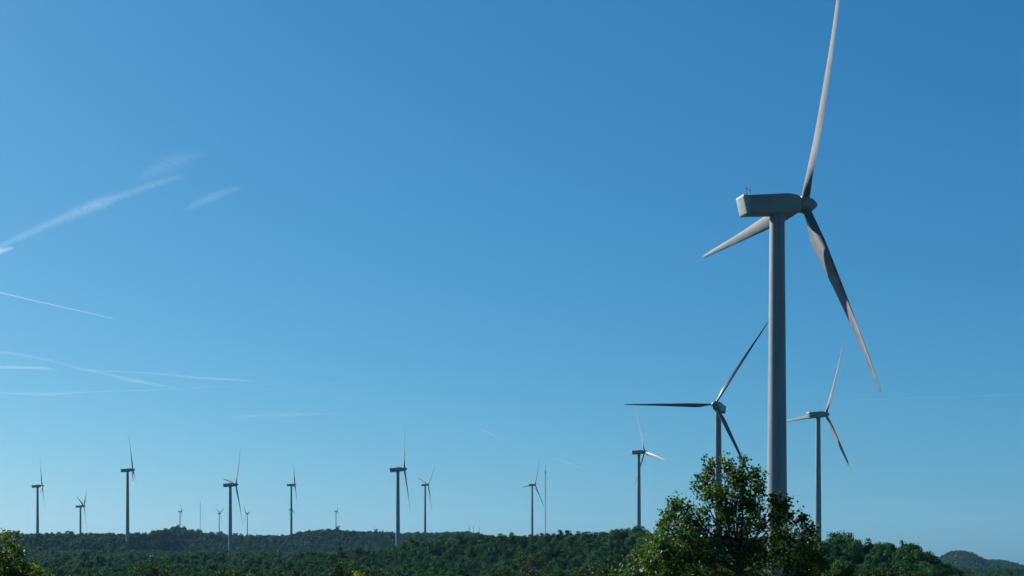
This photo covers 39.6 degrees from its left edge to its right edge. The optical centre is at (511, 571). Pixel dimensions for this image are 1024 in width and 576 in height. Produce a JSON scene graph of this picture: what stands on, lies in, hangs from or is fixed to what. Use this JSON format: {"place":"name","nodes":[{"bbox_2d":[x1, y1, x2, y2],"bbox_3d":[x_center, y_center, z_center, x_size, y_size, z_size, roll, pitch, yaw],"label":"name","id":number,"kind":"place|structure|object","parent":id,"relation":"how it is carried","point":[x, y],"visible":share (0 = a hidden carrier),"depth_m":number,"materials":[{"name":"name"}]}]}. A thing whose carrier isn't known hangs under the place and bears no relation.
{"place":"outdoors","nodes":[
{"label":"outdoors","id":0,"kind":"place"},
{"bbox_2d":[0,0,1023,564],"label":"sky","id":1,"kind":"structure","parent":0,"point":[276,236],"materials":[{"name":"blue"}]},
{"bbox_2d":[5,537,1019,575],"bbox_3d":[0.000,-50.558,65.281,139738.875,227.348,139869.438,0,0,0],"label":"ground","id":2,"kind":"structure","parent":0,"point":[497,559],"depth_m":1633.61,"materials":[{"name":"green plant"}]},
{"bbox_2d":[0,528,54,575],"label":"leafy bush","id":3,"kind":"object","parent":2,"relation":"on","point":[9,566],"visible":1,"depth_m":35.93,"materials":[{"name":"green plant"}]},
{"bbox_2d":[31,458,44,532],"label":"wind turbine","id":4,"kind":"object","parent":2,"relation":"on","point":[37,504],"visible":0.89,"depth_m":1430.06,"materials":[{"name":"paint"}]},
{"bbox_2d":[76,492,86,533],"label":"wind turbine","id":5,"kind":"object","parent":2,"relation":"on","point":[80,507],"visible":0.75,"depth_m":1778.99,"materials":[{"name":"paint"}]},
{"bbox_2d":[120,435,136,539],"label":"wind turbine","id":6,"kind":"object","parent":2,"relation":"on","point":[127,470],"visible":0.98,"depth_m":1201.88,"materials":[{"name":"paint"}]},
{"bbox_2d":[126,555,178,575],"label":"leafy tree","id":7,"kind":"object","parent":2,"relation":"on","point":[153,566],"visible":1,"depth_m":119.30,"materials":[{"name":"green plant"}]},
{"bbox_2d":[216,508,223,530],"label":"wind turbine","id":8,"kind":"object","parent":2,"relation":"on","point":[219,513],"visible":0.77,"depth_m":4224.27,"materials":[{"name":"paint"}]},
{"bbox_2d":[207,564,245,575],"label":"leafy tree","id":9,"kind":"object","parent":2,"relation":"on","point":[219,572],"visible":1,"depth_m":119.67,"materials":[{"name":"green plant"}]},
{"bbox_2d":[222,456,242,554],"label":"wind turbine","id":10,"kind":"object","parent":2,"relation":"on","point":[231,484],"visible":0.92,"depth_m":1076.93,"materials":[{"name":"paint"}]},
{"bbox_2d":[244,508,249,533],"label":"wind turbine","id":11,"kind":"object","parent":2,"relation":"on","point":[247,520],"visible":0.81,"depth_m":4227.92,"materials":[{"name":"paint"}]},
{"bbox_2d":[249,569,270,575],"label":"broadleaf tree","id":12,"kind":"object","parent":2,"relation":"on","point":[262,573],"visible":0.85,"depth_m":352.78,"materials":[{"name":"green plant"}]},
{"bbox_2d":[271,571,282,575],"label":"broadleaf tree","id":13,"kind":"object","parent":2,"relation":"on","point":[279,573],"visible":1,"depth_m":302.05,"materials":[{"name":"green plant"}]},
{"bbox_2d":[287,465,296,534],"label":"wind turbine","id":14,"kind":"object","parent":2,"relation":"on","point":[291,486],"visible":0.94,"depth_m":1777.92,"materials":[{"name":"paint"}]},
{"bbox_2d":[290,569,300,575],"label":"broadleaf tree","id":15,"kind":"object","parent":2,"relation":"on","point":[294,573],"visible":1,"depth_m":309.73,"materials":[{"name":"green plant"}]},
{"bbox_2d":[326,558,355,575],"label":"leafy tree","id":16,"kind":"object","parent":2,"relation":"on","point":[337,567],"visible":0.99,"depth_m":134.47,"materials":[{"name":"green plant"}]},
{"bbox_2d":[360,565,387,575],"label":"leafy tree","id":17,"kind":"object","parent":2,"relation":"on","point":[375,571],"visible":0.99,"depth_m":149.35,"materials":[{"name":"green plant"}]},
{"bbox_2d":[389,430,409,545],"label":"wind turbine","id":18,"kind":"object","parent":2,"relation":"on","point":[398,469],"visible":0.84,"depth_m":938.90,"materials":[{"name":"paint"}]},
{"bbox_2d":[417,467,434,532],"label":"wind turbine","id":19,"kind":"object","parent":2,"relation":"on","point":[426,484],"visible":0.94,"depth_m":1798.90,"materials":[{"name":"paint"}]},
{"bbox_2d":[487,564,513,575],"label":"leafy tree","id":20,"kind":"object","parent":2,"relation":"on","point":[499,572],"visible":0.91,"depth_m":149.18,"materials":[{"name":"green plant"}]},
{"bbox_2d":[500,550,557,575],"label":"leafy tree","id":21,"kind":"object","parent":2,"relation":"on","point":[529,572],"visible":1,"depth_m":149.15,"materials":[{"name":"green plant"}]},
{"bbox_2d":[523,466,543,534],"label":"wind turbine","id":22,"kind":"object","parent":2,"relation":"on","point":[531,485],"visible":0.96,"depth_m":1788.83,"materials":[{"name":"paint"}]},
{"bbox_2d":[567,564,598,575],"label":"leafy tree","id":23,"kind":"object","parent":2,"relation":"on","point":[584,570],"visible":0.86,"depth_m":129.47,"materials":[{"name":"green plant"}]},
{"bbox_2d":[590,556,622,575],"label":"leafy tree","id":24,"kind":"object","parent":2,"relation":"on","point":[605,571],"visible":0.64,"depth_m":109.80,"materials":[{"name":"green plant"}]},
{"bbox_2d":[607,533,660,575],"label":"leafy bush","id":25,"kind":"object","parent":2,"relation":"on","point":[640,551],"visible":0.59,"depth_m":52.00,"materials":[{"name":"green plant"}]},
{"bbox_2d":[631,407,663,527],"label":"wind turbine","id":26,"kind":"object","parent":2,"relation":"on","point":[639,461],"visible":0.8,"depth_m":983.99,"materials":[{"name":"paint"}]},
{"bbox_2d":[624,321,768,555],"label":"wind turbine","id":27,"kind":"object","parent":2,"relation":"on","point":[719,408],"visible":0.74,"depth_m":490.83,"materials":[{"name":"paint"}]},
{"bbox_2d":[635,451,833,575],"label":"leafy tree","id":28,"kind":"object","parent":2,"relation":"on","point":[746,550],"visible":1,"depth_m":44.80,"materials":[{"name":"green plant"}]},
{"bbox_2d":[703,0,880,575],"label":"wind turbine","id":29,"kind":"object","parent":2,"relation":"on","point":[775,212],"visible":0.88,"depth_m":198.88,"materials":[{"name":"paint"}]},
{"bbox_2d":[786,346,852,540],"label":"wind turbine","id":30,"kind":"object","parent":2,"relation":"on","point":[818,415],"visible":0.81,"depth_m":642.86,"materials":[{"name":"paint"}]},
{"bbox_2d":[819,540,835,559],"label":"broadleaf tree","id":31,"kind":"object","parent":2,"relation":"on","point":[827,547],"visible":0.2,"depth_m":313.61,"materials":[{"name":"green plant"}]},
{"bbox_2d":[824,530,846,543],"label":"broadleaf tree","id":32,"kind":"object","parent":2,"relation":"on","point":[832,535],"visible":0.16,"depth_m":336.25,"materials":[{"name":"green plant"}]},
{"bbox_2d":[824,538,848,557],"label":"broadleaf tree","id":33,"kind":"object","parent":2,"relation":"on","point":[832,544],"visible":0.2,"depth_m":321.60,"materials":[{"name":"green plant"}]},
{"bbox_2d":[829,543,850,563],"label":"broadleaf tree","id":34,"kind":"object","parent":2,"relation":"on","point":[837,552],"visible":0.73,"depth_m":306.89,"materials":[{"name":"green plant"}]},
{"bbox_2d":[832,537,847,546],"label":"broadleaf tree","id":35,"kind":"object","parent":2,"relation":"on","point":[837,540],"visible":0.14,"depth_m":321.21,"materials":[{"name":"green plant"}]},
{"bbox_2d":[830,560,852,571],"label":"broadleaf tree","id":36,"kind":"object","parent":2,"relation":"on","point":[840,563],"visible":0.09,"depth_m":292.82,"materials":[{"name":"green plant"}]},
{"bbox_2d":[826,558,857,575],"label":"leafy tree","id":37,"kind":"object","parent":2,"relation":"on","point":[846,568],"visible":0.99,"depth_m":69.79,"materials":[{"name":"green plant"}]},
{"bbox_2d":[838,555,846,562],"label":"broadleaf tree","id":38,"kind":"object","parent":2,"relation":"on","point":[842,557],"visible":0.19,"depth_m":297.63,"materials":[{"name":"green plant"}]},
{"bbox_2d":[844,532,853,539],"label":"broadleaf tree","id":39,"kind":"object","parent":2,"relation":"on","point":[847,536],"visible":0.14,"depth_m":333.22,"materials":[{"name":"green plant"}]},
{"bbox_2d":[842,541,862,563],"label":"broadleaf tree","id":40,"kind":"object","parent":2,"relation":"on","point":[843,549],"visible":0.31,"depth_m":311.68,"materials":[{"name":"green plant"}]},
{"bbox_2d":[847,560,858,572],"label":"broadleaf tree","id":41,"kind":"object","parent":2,"relation":"on","point":[852,565],"visible":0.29,"depth_m":298.16,"materials":[{"name":"green plant"}]},
{"bbox_2d":[844,543,863,561],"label":"broadleaf tree","id":42,"kind":"object","parent":2,"relation":"on","point":[853,553],"visible":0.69,"depth_m":308.97,"materials":[{"name":"green plant"}]},
{"bbox_2d":[852,538,862,555],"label":"broadleaf tree","id":43,"kind":"object","parent":2,"relation":"on","point":[857,541],"visible":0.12,"depth_m":317.71,"materials":[{"name":"green plant"}]},
{"bbox_2d":[855,555,864,568],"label":"broadleaf tree","id":44,"kind":"object","parent":2,"relation":"on","point":[861,561],"visible":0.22,"depth_m":308.76,"materials":[{"name":"green plant"}]},
{"bbox_2d":[853,563,867,575],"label":"broadleaf tree","id":45,"kind":"object","parent":2,"relation":"on","point":[861,565],"visible":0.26,"depth_m":297.51,"materials":[{"name":"green plant"}]},
{"bbox_2d":[859,546,869,554],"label":"broadleaf tree","id":46,"kind":"object","parent":2,"relation":"on","point":[864,549],"visible":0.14,"depth_m":331.97,"materials":[{"name":"green plant"}]},
{"bbox_2d":[863,554,874,565],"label":"broadleaf tree","id":47,"kind":"object","parent":2,"relation":"on","point":[867,556],"visible":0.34,"depth_m":301.08,"materials":[{"name":"green plant"}]},
{"bbox_2d":[863,537,876,554],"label":"broadleaf tree","id":48,"kind":"object","parent":2,"relation":"on","point":[870,546],"visible":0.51,"depth_m":332.78,"materials":[{"name":"green plant"}]},
{"bbox_2d":[852,562,898,575],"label":"leafy tree","id":49,"kind":"object","parent":2,"relation":"on","point":[876,571],"visible":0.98,"depth_m":109.87,"materials":[{"name":"green plant"}]},
{"bbox_2d":[868,544,883,561],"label":"broadleaf tree","id":50,"kind":"object","parent":2,"relation":"on","point":[873,551],"visible":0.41,"depth_m":321.01,"materials":[{"name":"green plant"}]},
{"bbox_2d":[874,552,881,565],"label":"broadleaf tree","id":51,"kind":"object","parent":2,"relation":"on","point":[876,560],"visible":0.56,"depth_m":308.95,"materials":[{"name":"green plant"}]},
{"bbox_2d":[878,549,892,562],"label":"broadleaf tree","id":52,"kind":"object","parent":2,"relation":"on","point":[887,553],"visible":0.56,"depth_m":308.30,"materials":[{"name":"green plant"}]},
{"bbox_2d":[879,561,891,575],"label":"broadleaf tree","id":53,"kind":"object","parent":2,"relation":"on","point":[887,563],"visible":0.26,"depth_m":290.19,"materials":[{"name":"green plant"}]},
{"bbox_2d":[886,544,894,560],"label":"broadleaf tree","id":54,"kind":"object","parent":2,"relation":"on","point":[891,547],"visible":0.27,"depth_m":335.18,"materials":[{"name":"green plant"}]},
{"bbox_2d":[890,554,902,569],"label":"broadleaf tree","id":55,"kind":"object","parent":2,"relation":"on","point":[898,557],"visible":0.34,"depth_m":298.52,"materials":[{"name":"green plant"}]},
{"bbox_2d":[894,560,904,574],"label":"broadleaf tree","id":56,"kind":"object","parent":2,"relation":"on","point":[899,562],"visible":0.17,"depth_m":295.88,"materials":[{"name":"green plant"}]},
{"bbox_2d":[894,548,910,560],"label":"broadleaf tree","id":57,"kind":"object","parent":2,"relation":"on","point":[902,552],"visible":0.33,"depth_m":313.24,"materials":[{"name":"green plant"}]},
{"bbox_2d":[901,556,917,573],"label":"broadleaf tree","id":58,"kind":"object","parent":2,"relation":"on","point":[908,561],"visible":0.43,"depth_m":293.11,"materials":[{"name":"green plant"}]},
{"bbox_2d":[906,543,924,559],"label":"broadleaf tree","id":59,"kind":"object","parent":2,"relation":"on","point":[915,546],"visible":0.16,"depth_m":347.48,"materials":[{"name":"green plant"}]},
{"bbox_2d":[902,569,932,575],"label":"leafy tree","id":60,"kind":"object","parent":2,"relation":"on","point":[917,573],"visible":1,"depth_m":129.32,"materials":[{"name":"green plant"}]},
{"bbox_2d":[914,549,927,568],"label":"broadleaf tree","id":61,"kind":"object","parent":2,"relation":"on","point":[918,556],"visible":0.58,"depth_m":328.46,"materials":[{"name":"green plant"}]},
{"bbox_2d":[918,561,934,569],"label":"broadleaf tree","id":62,"kind":"object","parent":2,"relation":"on","point":[925,564],"visible":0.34,"depth_m":305.12,"materials":[{"name":"green plant"}]},
{"bbox_2d":[919,550,939,567],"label":"broadleaf tree","id":63,"kind":"object","parent":2,"relation":"on","point":[930,557],"visible":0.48,"depth_m":329.70,"materials":[{"name":"green plant"}]},
{"bbox_2d":[924,565,938,575],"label":"broadleaf tree","id":64,"kind":"object","parent":2,"relation":"on","point":[930,570],"visible":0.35,"depth_m":297.89,"materials":[{"name":"green plant"}]},
{"bbox_2d":[929,569,947,575],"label":"broadleaf tree","id":65,"kind":"object","parent":2,"relation":"on","point":[935,573],"visible":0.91,"depth_m":294.55,"materials":[{"name":"green plant"}]},
{"bbox_2d":[933,555,956,574],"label":"broadleaf tree","id":66,"kind":"object","parent":2,"relation":"on","point":[945,565],"visible":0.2,"depth_m":340.00,"materials":[{"name":"green plant"}]},
{"bbox_2d":[949,567,965,575],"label":"broadleaf tree","id":67,"kind":"object","parent":2,"relation":"on","point":[958,572],"visible":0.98,"depth_m":324.30,"materials":[{"name":"green plant"}]}
]}

